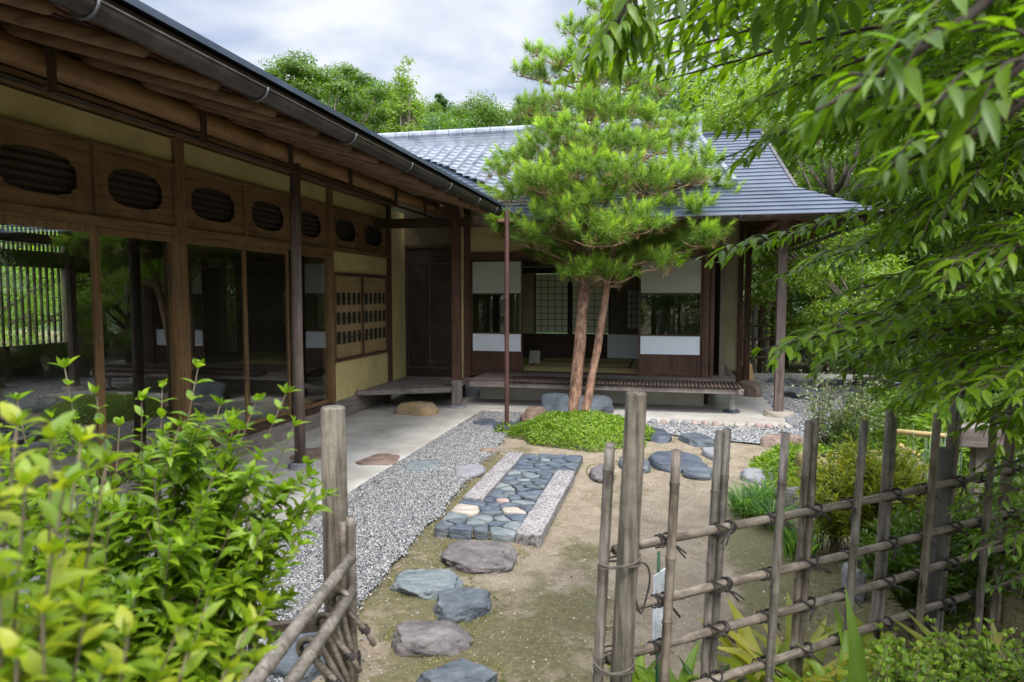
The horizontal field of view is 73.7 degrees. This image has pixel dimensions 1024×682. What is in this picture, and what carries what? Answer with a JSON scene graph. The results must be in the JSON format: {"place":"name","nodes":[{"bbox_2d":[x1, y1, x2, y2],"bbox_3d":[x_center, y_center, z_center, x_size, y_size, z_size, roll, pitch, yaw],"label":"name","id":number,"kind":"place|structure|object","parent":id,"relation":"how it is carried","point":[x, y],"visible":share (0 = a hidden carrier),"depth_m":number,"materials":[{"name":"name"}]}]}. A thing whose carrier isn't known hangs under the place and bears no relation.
{"place":"outdoors","nodes":[
{"label":"outdoors","id":0,"kind":"place"},
{"bbox_2d":[0,0,504,546],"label":"wooden house","id":1,"kind":"structure","parent":0,"point":[234,220],"depth_m":7.01,"materials":[{"name":"brown wood"}]},
{"bbox_2d":[0,214,103,504],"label":"glass door","id":2,"kind":"structure","parent":1,"relation":"in","point":[4,219],"depth_m":5.37,"materials":[{"name":"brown wood"}]},
{"bbox_2d":[96,227,176,470],"bbox_3d":[-3.225,0.048,5.925,0.032,1.976,0.906,1,4,13],"label":"glass door","id":3,"kind":"structure","parent":1,"relation":"in","point":[99,230],"depth_m":5.54,"materials":[{"name":"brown wood"}]},
{"bbox_2d":[187,237,249,439],"bbox_3d":[-2.965,-0.015,6.869,0.036,1.976,0.986,1,4,13],"label":"glass door","id":4,"kind":"structure","parent":1,"relation":"in","point":[197,241],"depth_m":7.28,"materials":[{"name":"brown wood"}]},
{"bbox_2d":[245,245,291,425],"bbox_3d":[-2.794,-0.079,7.822,0.032,1.976,0.886,1,4,13],"label":"glass door","id":5,"kind":"structure","parent":1,"relation":"in","point":[247,247],"depth_m":8.17,"materials":[{"name":"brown wood"}]},
{"bbox_2d":[334,272,388,361],"bbox_3d":[-2.239,-0.378,10.131,0.100,1.228,1.860,1,4,13],"label":"window","id":6,"kind":"structure","parent":1,"relation":"in","point":[361,300],"depth_m":10.05,"materials":[{"name":"beige wood"}]},
{"bbox_2d":[0,383,791,611],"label":"terrace","id":7,"kind":"structure","parent":0,"point":[379,428],"depth_m":8.96,"materials":[{"name":"concrete"}]},
{"bbox_2d":[355,453,399,464],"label":"stepping stone","id":8,"kind":"object","parent":7,"relation":"on","point":[383,459],"visible":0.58,"depth_m":7.01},
{"bbox_2d":[357,376,470,403],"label":"step deck","id":9,"kind":"structure","parent":7,"relation":"on","point":[407,385],"depth_m":10.55,"materials":[{"name":"brown wood"}]},
{"bbox_2d":[395,401,438,415],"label":"step block","id":10,"kind":"structure","parent":7,"relation":"on","point":[418,408],"depth_m":9.73,"materials":[{"name":"beige stone"}]},
{"bbox_2d":[737,380,762,396],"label":"step block","id":11,"kind":"structure","parent":7,"relation":"on","point":[751,388],"depth_m":11.55,"materials":[{"name":"brown stone"}]},
{"bbox_2d":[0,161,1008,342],"bbox_3d":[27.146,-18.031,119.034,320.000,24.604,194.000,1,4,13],"label":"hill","id":12,"kind":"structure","parent":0,"point":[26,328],"depth_m":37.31,"materials":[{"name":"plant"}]},
{"bbox_2d":[336,95,473,132],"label":"broadleaf tree","id":13,"kind":"object","parent":12,"relation":"on","point":[427,113],"visible":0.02,"depth_m":40.58,"materials":[{"name":"green plant"}]},
{"bbox_2d":[419,90,530,128],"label":"broadleaf tree","id":14,"kind":"object","parent":12,"relation":"on","point":[491,115],"visible":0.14,"depth_m":46.12,"materials":[{"name":"green plant"}]},
{"bbox_2d":[600,65,791,128],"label":"broadleaf tree","id":15,"kind":"object","parent":12,"relation":"on","point":[692,108],"visible":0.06,"depth_m":32.51,"materials":[{"name":"green plant"}]},
{"bbox_2d":[0,330,1023,681],"bbox_3d":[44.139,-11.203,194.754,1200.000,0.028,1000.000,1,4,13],"label":"ground","id":16,"kind":"structure","parent":0,"point":[572,530],"depth_m":4.03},
{"bbox_2d":[0,225,61,338],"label":"broadleaf tree","id":17,"kind":"object","parent":16,"relation":"on","point":[25,293],"visible":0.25,"depth_m":16.78,"materials":[{"name":"green plant"}]},
{"bbox_2d":[0,227,62,343],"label":"broadleaf tree","id":18,"kind":"object","parent":16,"relation":"on","point":[32,317],"visible":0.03,"depth_m":22.96,"materials":[{"name":"green plant"}]},
{"bbox_2d":[0,402,293,681],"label":"leafy shrub","id":19,"kind":"object","parent":16,"relation":"on","point":[55,635],"visible":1,"depth_m":0.80,"materials":[{"name":"green plant"}]},
{"bbox_2d":[0,355,339,681],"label":"leafy shrub","id":20,"kind":"object","parent":16,"relation":"on","point":[182,546],"visible":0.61,"depth_m":1.76,"materials":[{"name":"green plant"}]},
{"bbox_2d":[47,405,376,681],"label":"gate fence","id":21,"kind":"object","parent":16,"relation":"on","point":[335,622],"visible":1,"depth_m":2.07,"materials":[{"name":"brown wood"}]},
{"bbox_2d":[271,632,324,681],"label":"stepping stone","id":22,"kind":"object","parent":16,"relation":"on","point":[287,662],"visible":0.24,"depth_m":3.09,"materials":[{"name":"grey stone"}]},
{"bbox_2d":[258,49,408,132],"bbox_3d":[-8.143,-6.461,30.635,8.428,12.377,7.780,1,4,13],"label":"broadleaf tree","id":23,"kind":"object","parent":16,"relation":"on","point":[311,81],"visible":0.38,"depth_m":28.64,"materials":[{"name":"green plant"}]},
{"bbox_2d":[379,55,428,132],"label":"broadleaf tree","id":24,"kind":"object","parent":16,"relation":"on","point":[405,109],"visible":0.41,"depth_m":21.99,"materials":[{"name":"green plant"}]},
{"bbox_2d":[390,569,463,599],"bbox_3d":[-0.493,1.478,4.074,0.458,0.145,0.386,1,4,15],"label":"stepping stone","id":25,"kind":"object","parent":16,"relation":"on","point":[427,584],"visible":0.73,"depth_m":4.02,"materials":[{"name":"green stone"}]},
{"bbox_2d":[390,620,472,656],"bbox_3d":[-0.398,1.523,3.421,0.409,0.164,0.304,0,4,0],"label":"stepping stone","id":26,"kind":"object","parent":16,"relation":"on","point":[437,638],"visible":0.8,"depth_m":3.35,"materials":[{"name":"stone"}]},
{"bbox_2d":[416,658,497,681],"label":"stepping stone","id":27,"kind":"object","parent":16,"relation":"on","point":[462,670],"visible":1,"depth_m":3.02,"materials":[{"name":"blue stone"}]},
{"bbox_2d":[433,587,491,622],"bbox_3d":[-0.277,1.499,3.783,0.330,0.156,0.377,0,4,0],"label":"stepping stone","id":28,"kind":"object","parent":16,"relation":"on","point":[457,604],"visible":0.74,"depth_m":3.72,"materials":[{"name":"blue stone"}]},
{"bbox_2d":[441,540,517,574],"bbox_3d":[-0.213,1.451,4.482,0.507,0.157,0.500,0,4,0],"label":"stepping stone","id":29,"kind":"object","parent":16,"relation":"on","point":[479,557],"visible":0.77,"depth_m":4.39,"materials":[{"name":"stone"}]},
{"bbox_2d":[463,452,523,500],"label":"granite slab","id":30,"kind":"structure","parent":16,"relation":"on","point":[487,483],"depth_m":6.19,"materials":[{"name":"stone"}]},
{"bbox_2d":[447,462,582,541],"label":"path joint soil","id":31,"kind":"structure","parent":16,"relation":"on","point":[515,540],"depth_m":4.92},
{"bbox_2d":[449,524,471,539],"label":"paving cobble","id":32,"kind":"object","parent":31,"relation":"on","point":[462,531],"visible":0.97,"depth_m":4.87,"materials":[{"name":"stone"}]},
{"bbox_2d":[490,527,515,541],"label":"paving cobble","id":33,"kind":"object","parent":31,"relation":"on","point":[500,534],"visible":0.86,"depth_m":4.80,"materials":[{"name":"grey stone"}]},
{"bbox_2d":[515,470,574,546],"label":"granite slab","id":34,"kind":"structure","parent":16,"relation":"on","point":[536,524],"depth_m":5.26,"materials":[{"name":"stone"}]},
{"bbox_2d":[380,434,731,681],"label":"edge moss","id":35,"kind":"object","parent":16,"relation":"on","point":[473,636],"visible":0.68,"depth_m":3.89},
{"bbox_2d":[540,393,613,413],"bbox_3d":[0.925,1.116,9.951,1.121,0.718,0.574,0,4,5],"label":"step boulder","id":36,"kind":"object","parent":16,"relation":"on","point":[560,402],"visible":0.36,"depth_m":9.80,"materials":[{"name":"stone"}]},
{"bbox_2d":[506,408,655,451],"bbox_3d":[0.860,1.026,8.304,1.539,0.375,1.693,-3,5,-37],"label":"azalea bed","id":37,"kind":"object","parent":16,"relation":"on","point":[576,424],"visible":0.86,"depth_m":8.01,"materials":[{"name":"green plant"}]},
{"bbox_2d":[477,0,746,411],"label":"pine tree","id":38,"kind":"object","parent":16,"relation":"on","point":[589,154],"visible":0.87,"depth_m":9.25,"materials":[{"name":"green plant"}]},
{"bbox_2d":[233,372,1005,681],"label":"gravel","id":39,"kind":"structure","parent":16,"relation":"on","point":[468,441],"depth_m":5.71,"materials":[{"name":"gravel"}]},
{"bbox_2d":[404,460,437,471],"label":"stepping stone","id":40,"kind":"object","parent":39,"relation":"on","point":[418,465],"visible":0.62,"depth_m":6.80,"materials":[{"name":"grey stone"}]},
{"bbox_2d":[452,464,485,478],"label":"stepping stone","id":41,"kind":"object","parent":39,"relation":"on","point":[474,470],"visible":0.61,"depth_m":6.59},
{"bbox_2d":[493,421,522,432],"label":"stepping stone","id":42,"kind":"object","parent":39,"relation":"on","point":[500,423],"visible":0.26,"depth_m":8.83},
{"bbox_2d":[504,210,508,423],"bbox_3d":[-0.067,-0.277,8.808,0.070,2.785,0.070,1,4,13],"label":"rain pipe","id":43,"kind":"object","parent":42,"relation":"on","point":[506,241],"visible":0.98,"depth_m":8.78,"materials":[{"name":"metal"}]},
{"bbox_2d":[742,300,775,372],"bbox_3d":[5.313,-0.090,14.983,1.121,1.594,0.204,-1,4,-9],"label":"fence","id":44,"kind":"object","parent":39,"relation":"on","point":[755,312],"visible":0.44,"depth_m":14.96,"materials":[{"name":"brown wood"}]},
{"bbox_2d":[760,434,803,447],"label":"boulder","id":45,"kind":"object","parent":39,"relation":"on","point":[768,440],"visible":0.4,"depth_m":7.83,"materials":[{"name":"brown stone"}]},
{"bbox_2d":[784,388,833,400],"bbox_3d":[4.995,0.985,11.518,0.779,0.302,0.959,0,4,5],"label":"boulder","id":46,"kind":"object","parent":39,"relation":"on","point":[790,392],"visible":0.34,"depth_m":11.39,"materials":[{"name":"grey stone"}]},
{"bbox_2d":[377,114,891,412],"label":"tea house","id":47,"kind":"structure","parent":16,"relation":"on","point":[675,338],"depth_m":11.54,"materials":[{"name":"grey tile"}]},
{"bbox_2d":[405,248,451,376],"bbox_3d":[-1.360,-0.459,11.739,0.977,2.240,0.092,1,4,13],"label":"storage door","id":48,"kind":"structure","parent":47,"relation":"in","point":[428,285],"depth_m":11.72,"materials":[{"name":"wood"}]},
{"bbox_2d":[471,260,522,371],"bbox_3d":[-0.257,-0.424,11.482,0.890,1.865,0.030,1,4,13],"label":"sliding door","id":49,"kind":"structure","parent":47,"relation":"in","point":[487,276],"depth_m":11.48,"materials":[{"name":"white wood"}]},
{"bbox_2d":[534,274,568,333],"bbox_3d":[0.822,-0.778,14.163,0.731,1.240,0.030,1,4,13],"label":"inner door","id":50,"kind":"structure","parent":47,"relation":"in","point":[551,298],"depth_m":14.17,"materials":[{"name":"white paper"}]},
{"bbox_2d":[571,273,609,333],"bbox_3d":[1.608,-0.766,13.986,0.800,1.240,0.030,1,4,13],"label":"inner door","id":51,"kind":"structure","parent":47,"relation":"in","point":[595,296],"depth_m":13.99,"materials":[{"name":"paper"}]},
{"bbox_2d":[627,289,645,329],"bbox_3d":[2.508,-0.635,13.755,0.385,0.805,0.022,1,4,13],"label":"inner window","id":52,"kind":"structure","parent":47,"relation":"in","point":[632,294],"depth_m":13.76,"materials":[{"name":"black glass"}]},
{"bbox_2d":[638,257,702,375],"bbox_3d":[2.507,-0.380,10.817,0.975,1.865,0.030,1,4,13],"label":"sliding door","id":53,"kind":"structure","parent":47,"relation":"in","point":[667,355],"depth_m":10.82,"materials":[{"name":"white wood"}]},
{"bbox_2d":[606,642,699,681],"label":"broadleaf plant","id":54,"kind":"object","parent":16,"relation":"on","point":[637,676],"visible":0.45,"depth_m":2.89,"materials":[{"name":"green plant"}]},
{"bbox_2d":[652,551,664,681],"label":"notice","id":55,"kind":"object","parent":16,"relation":"on","point":[658,581],"visible":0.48,"depth_m":2.52,"materials":[{"name":"white"}]},
{"bbox_2d":[645,428,671,443],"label":"garden stone","id":56,"kind":"object","parent":16,"relation":"on","point":[661,436],"visible":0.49,"depth_m":8.12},
{"bbox_2d":[635,640,699,681],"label":"broadleaf plant","id":57,"kind":"object","parent":16,"relation":"on","point":[690,660],"visible":0.48,"depth_m":2.85,"materials":[{"name":"green plant"}]},
{"bbox_2d":[315,435,1022,681],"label":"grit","id":58,"kind":"object","parent":16,"relation":"on","point":[580,647],"visible":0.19,"depth_m":3.96,"materials":[{"name":"gravel"}]},
{"bbox_2d":[648,451,707,472],"bbox_3d":[1.692,1.291,7.016,0.591,0.199,0.735,0,4,0],"label":"garden stone","id":59,"kind":"object","parent":16,"relation":"on","point":[659,460],"visible":0.56,"depth_m":6.90,"materials":[{"name":"stone"}]},
{"bbox_2d":[678,432,713,446],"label":"garden stone","id":60,"kind":"object","parent":16,"relation":"on","point":[694,439],"visible":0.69,"depth_m":7.97,"materials":[{"name":"grey stone"}]},
{"bbox_2d":[370,457,1022,681],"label":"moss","id":61,"kind":"object","parent":16,"relation":"on","point":[769,596],"visible":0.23,"depth_m":3.75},
{"bbox_2d":[682,466,711,480],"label":"garden stone","id":62,"kind":"object","parent":16,"relation":"on","point":[701,473],"visible":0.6,"depth_m":6.50,"materials":[{"name":"grey stone"}]},
{"bbox_2d":[633,41,838,281],"bbox_3d":[6.842,-4.540,22.466,7.308,9.776,7.454,-1,4,-9],"label":"broadleaf tree","id":63,"kind":"object","parent":16,"relation":"on","point":[731,92],"visible":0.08,"depth_m":21.57,"materials":[{"name":"green plant"}]},
{"bbox_2d":[708,482,787,518],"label":"grass tuft","id":64,"kind":"object","parent":16,"relation":"on","point":[744,497],"visible":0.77,"depth_m":5.39,"materials":[{"name":"plant"}]},
{"bbox_2d":[740,468,777,484],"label":"boulder","id":65,"kind":"object","parent":16,"relation":"on","point":[748,474],"visible":0.31,"depth_m":6.37,"materials":[{"name":"grey stone"}]},
{"bbox_2d":[728,473,792,507],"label":"grass tuft","id":66,"kind":"object","parent":16,"relation":"on","point":[764,487],"visible":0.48,"depth_m":5.64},
{"bbox_2d":[730,495,798,529],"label":"grass tuft","id":67,"kind":"object","parent":16,"relation":"on","point":[767,508],"visible":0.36,"depth_m":5.20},
{"bbox_2d":[683,33,879,354],"bbox_3d":[7.117,-3.905,19.072,6.815,8.939,6.682,1,4,13],"label":"broadleaf tree","id":68,"kind":"object","parent":16,"relation":"on","point":[721,109],"visible":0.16,"depth_m":19.09,"materials":[{"name":"green plant"}]},
{"bbox_2d":[697,596,876,681],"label":"broadleaf plant","id":69,"kind":"object","parent":16,"relation":"on","point":[747,635],"visible":0.38,"depth_m":2.82,"materials":[{"name":"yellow plant"}]},
{"bbox_2d":[554,0,1023,457],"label":"overhanging tree","id":70,"kind":"object","parent":16,"relation":"on","point":[903,39],"visible":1,"depth_m":2.16,"materials":[{"name":"green plant"}]},
{"bbox_2d":[718,592,874,681],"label":"broadleaf plant","id":71,"kind":"object","parent":16,"relation":"on","point":[748,657],"visible":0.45,"depth_m":2.82,"materials":[{"name":"green plant"}]},
{"bbox_2d":[747,438,852,486],"bbox_3d":[2.959,1.162,6.471,1.401,0.435,1.451,1,4,13],"label":"groundcover","id":72,"kind":"object","parent":16,"relation":"on","point":[769,460],"visible":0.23,"depth_m":6.49,"materials":[{"name":"green plant"}]},
{"bbox_2d":[772,519,830,561],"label":"iris clump","id":73,"kind":"object","parent":16,"relation":"on","point":[790,539],"visible":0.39,"depth_m":4.48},
{"bbox_2d":[592,391,1023,681],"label":"bamboo fence","id":74,"kind":"object","parent":16,"relation":"on","point":[930,573],"visible":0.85,"depth_m":2.60,"materials":[{"name":"brown wood"}]},
{"bbox_2d":[790,450,856,553],"bbox_3d":[2.186,1.059,4.599,0.617,0.740,0.690,1,4,13],"label":"yellow bush","id":75,"kind":"object","parent":16,"relation":"on","point":[834,532],"visible":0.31,"depth_m":4.57,"materials":[{"name":"green plant"}]},
{"bbox_2d":[743,224,925,373],"bbox_3d":[6.613,-1.098,15.376,4.636,3.902,4.224,0,4,-4],"label":"broadleaf tree","id":76,"kind":"object","parent":16,"relation":"on","point":[764,290],"visible":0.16,"depth_m":14.39,"materials":[{"name":"green plant"}]},
{"bbox_2d":[786,361,900,448],"bbox_3d":[3.284,0.749,6.780,1.151,1.073,0.984,1,4,13],"label":"flowering bush","id":77,"kind":"object","parent":16,"relation":"on","point":[824,437],"visible":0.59,"depth_m":6.78,"materials":[{"name":"green plant"}]},
{"bbox_2d":[818,400,878,449],"bbox_3d":[3.268,0.923,6.632,0.622,0.742,0.576,1,4,13],"label":"flowering bush","id":78,"kind":"object","parent":16,"relation":"on","point":[843,430],"visible":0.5,"depth_m":6.58,"materials":[{"name":"green plant"}]},
{"bbox_2d":[841,563,866,601],"bbox_3d":[1.977,1.501,3.957,0.124,0.453,0.190,0,4,5],"label":"boulder","id":79,"kind":"object","parent":16,"relation":"on","point":[860,578],"visible":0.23,"depth_m":3.88,"materials":[{"name":"grey stone"}]},
{"bbox_2d":[845,587,866,681],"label":"broadleaf plant","id":80,"kind":"object","parent":16,"relation":"on","point":[857,671],"visible":1,"depth_m":2.15,"materials":[{"name":"green plant"}]},
{"bbox_2d":[749,603,963,681],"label":"broadleaf plant","id":81,"kind":"object","parent":16,"relation":"on","point":[817,667],"visible":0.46,"depth_m":2.65,"materials":[{"name":"green plant"}]},
{"bbox_2d":[793,449,928,480],"bbox_3d":[3.182,1.363,6.105,1.244,0.696,0.871,1,4,13],"label":"water basin","id":82,"kind":"object","parent":16,"relation":"on","point":[798,459],"visible":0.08,"depth_m":6.19,"materials":[{"name":"stone"}]},
{"bbox_2d":[743,285,979,367],"bbox_3d":[7.503,-0.340,16.298,7.193,2.196,1.788,1,4,13],"label":"hedge","id":83,"kind":"object","parent":16,"relation":"on","point":[794,301],"visible":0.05,"depth_m":16.24,"materials":[{"name":"green plant"}]},
{"bbox_2d":[786,248,946,387],"bbox_3d":[6.262,-0.369,12.725,3.221,2.711,2.934,-1,4,-21],"label":"broadleaf tree","id":84,"kind":"object","parent":16,"relation":"on","point":[814,286],"visible":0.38,"depth_m":12.50,"materials":[{"name":"green plant"}]},
{"bbox_2d":[744,63,989,372],"bbox_3d":[7.445,-2.509,15.101,5.504,6.675,5.134,1,4,13],"label":"broadleaf tree","id":85,"kind":"object","parent":16,"relation":"on","point":[829,187],"visible":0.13,"depth_m":14.82,"materials":[{"name":"green plant"}]},
{"bbox_2d":[829,378,914,442],"bbox_3d":[4.428,0.840,8.245,1.123,0.776,1.148,1,4,13],"label":"garden shrub","id":86,"kind":"object","parent":16,"relation":"on","point":[871,382],"visible":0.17,"depth_m":8.23,"materials":[{"name":"green plant"}]},
{"bbox_2d":[804,638,966,681],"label":"plant","id":87,"kind":"object","parent":16,"relation":"on","point":[913,674],"visible":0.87,"depth_m":2.35,"materials":[{"name":"green plant"}]},
{"bbox_2d":[793,117,980,288],"bbox_3d":[10.107,-2.657,17.297,5.508,6.680,5.138,-1,4,-21],"label":"broadleaf tree","id":88,"kind":"object","parent":16,"relation":"on","point":[841,168],"visible":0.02,"depth_m":17.11,"materials":[{"name":"green plant"}]},
{"bbox_2d":[815,432,961,571],"bbox_3d":[2.267,1.000,4.247,0.901,0.906,0.953,1,4,13],"label":"yellow bush","id":89,"kind":"object","parent":16,"relation":"on","point":[911,475],"visible":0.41,"depth_m":4.16,"materials":[{"name":"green plant"}]},
{"bbox_2d":[854,379,959,453],"bbox_3d":[4.419,0.840,7.438,1.222,0.880,1.194,1,4,13],"label":"garden shrub","id":90,"kind":"object","parent":16,"relation":"on","point":[900,425],"visible":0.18,"depth_m":7.34,"materials":[{"name":"green plant"}]},
{"bbox_2d":[822,284,1002,389],"bbox_3d":[6.320,0.002,10.984,2.339,2.161,2.567,0,4,-6],"label":"broadleaf tree","id":91,"kind":"object","parent":16,"relation":"on","point":[876,372],"visible":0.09,"depth_m":10.96,"materials":[{"name":"green plant"}]},
{"bbox_2d":[812,615,1017,680],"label":"broadleaf plant","id":92,"kind":"object","parent":16,"relation":"on","point":[867,638],"visible":0.16,"depth_m":2.83,"materials":[{"name":"green plant"}]},
{"bbox_2d":[841,500,1023,637],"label":"green shrub","id":93,"kind":"object","parent":16,"relation":"on","point":[907,556],"visible":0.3,"depth_m":3.36,"materials":[{"name":"green plant"}]},
{"bbox_2d":[897,423,969,512],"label":"reeds","id":94,"kind":"object","parent":16,"relation":"on","point":[944,445],"visible":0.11,"depth_m":5.21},
{"bbox_2d":[848,31,1023,299],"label":"broadleaf tree","id":95,"kind":"object","parent":16,"relation":"on","point":[898,144],"visible":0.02,"depth_m":14.51,"materials":[{"name":"green plant"}]},
{"bbox_2d":[868,618,1013,681],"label":"plant","id":96,"kind":"object","parent":16,"relation":"on","point":[961,670],"visible":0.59,"depth_m":2.48,"materials":[{"name":"green plant"}]},
{"bbox_2d":[864,85,1023,347],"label":"broadleaf tree","id":97,"kind":"object","parent":16,"relation":"on","point":[940,242],"visible":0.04,"depth_m":14.06,"materials":[{"name":"green plant"}]},
{"bbox_2d":[883,309,1006,396],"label":"broadleaf tree","id":98,"kind":"object","parent":16,"relation":"on","point":[939,350],"visible":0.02,"depth_m":9.98,"materials":[{"name":"green plant"}]},
{"bbox_2d":[891,611,1023,681],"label":"broadleaf plant","id":99,"kind":"object","parent":16,"relation":"on","point":[997,638],"visible":0.17,"depth_m":2.86,"materials":[{"name":"green plant"}]},
{"bbox_2d":[896,395,1023,491],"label":"garden shrub","id":100,"kind":"object","parent":16,"relation":"on","point":[925,424],"visible":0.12,"depth_m":6.35,"materials":[{"name":"green plant"}]},
{"bbox_2d":[898,460,1023,624],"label":"green shrub","id":101,"kind":"object","parent":16,"relation":"on","point":[1011,529],"visible":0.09,"depth_m":3.56,"materials":[{"name":"green plant"}]},
{"bbox_2d":[908,267,1023,396],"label":"broadleaf tree","id":102,"kind":"object","parent":16,"relation":"on","point":[1018,291],"visible":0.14,"depth_m":9.03,"materials":[{"name":"green plant"}]},
{"bbox_2d":[922,615,1023,681],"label":"plant","id":103,"kind":"object","parent":16,"relation":"on","point":[1017,666],"visible":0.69,"depth_m":2.42,"materials":[{"name":"green plant"}]},
{"bbox_2d":[959,422,1004,514],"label":"wooden block","id":104,"kind":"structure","parent":16,"relation":"on","point":[976,444],"depth_m":4.53,"materials":[{"name":"brown wood"}]},
{"bbox_2d":[946,447,1023,594],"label":"maple tree","id":105,"kind":"object","parent":16,"relation":"on","point":[1007,540],"visible":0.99,"depth_m":2.46,"materials":[{"name":"green plant"}]},
{"bbox_2d":[957,445,1023,598],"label":"green shrub","id":106,"kind":"object","parent":16,"relation":"on","point":[996,488],"visible":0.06,"depth_m":3.87,"materials":[{"name":"green plant"}]},
{"bbox_2d":[957,447,1023,506],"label":"reeds","id":107,"kind":"object","parent":16,"relation":"on","point":[995,464],"visible":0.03,"depth_m":4.78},
{"bbox_2d":[139,0,900,154],"label":"sky","id":108,"kind":"structure","parent":0,"point":[457,47],"materials":[{"name":"white"}]},
{"bbox_2d":[897,429,946,457],"bbox_3d":[3.145,0.784,5.133,0.473,0.201,0.108,3,5,38],"label":"bamboo spout","id":109,"kind":"object","parent":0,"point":[916,433],"visible":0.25,"depth_m":5.19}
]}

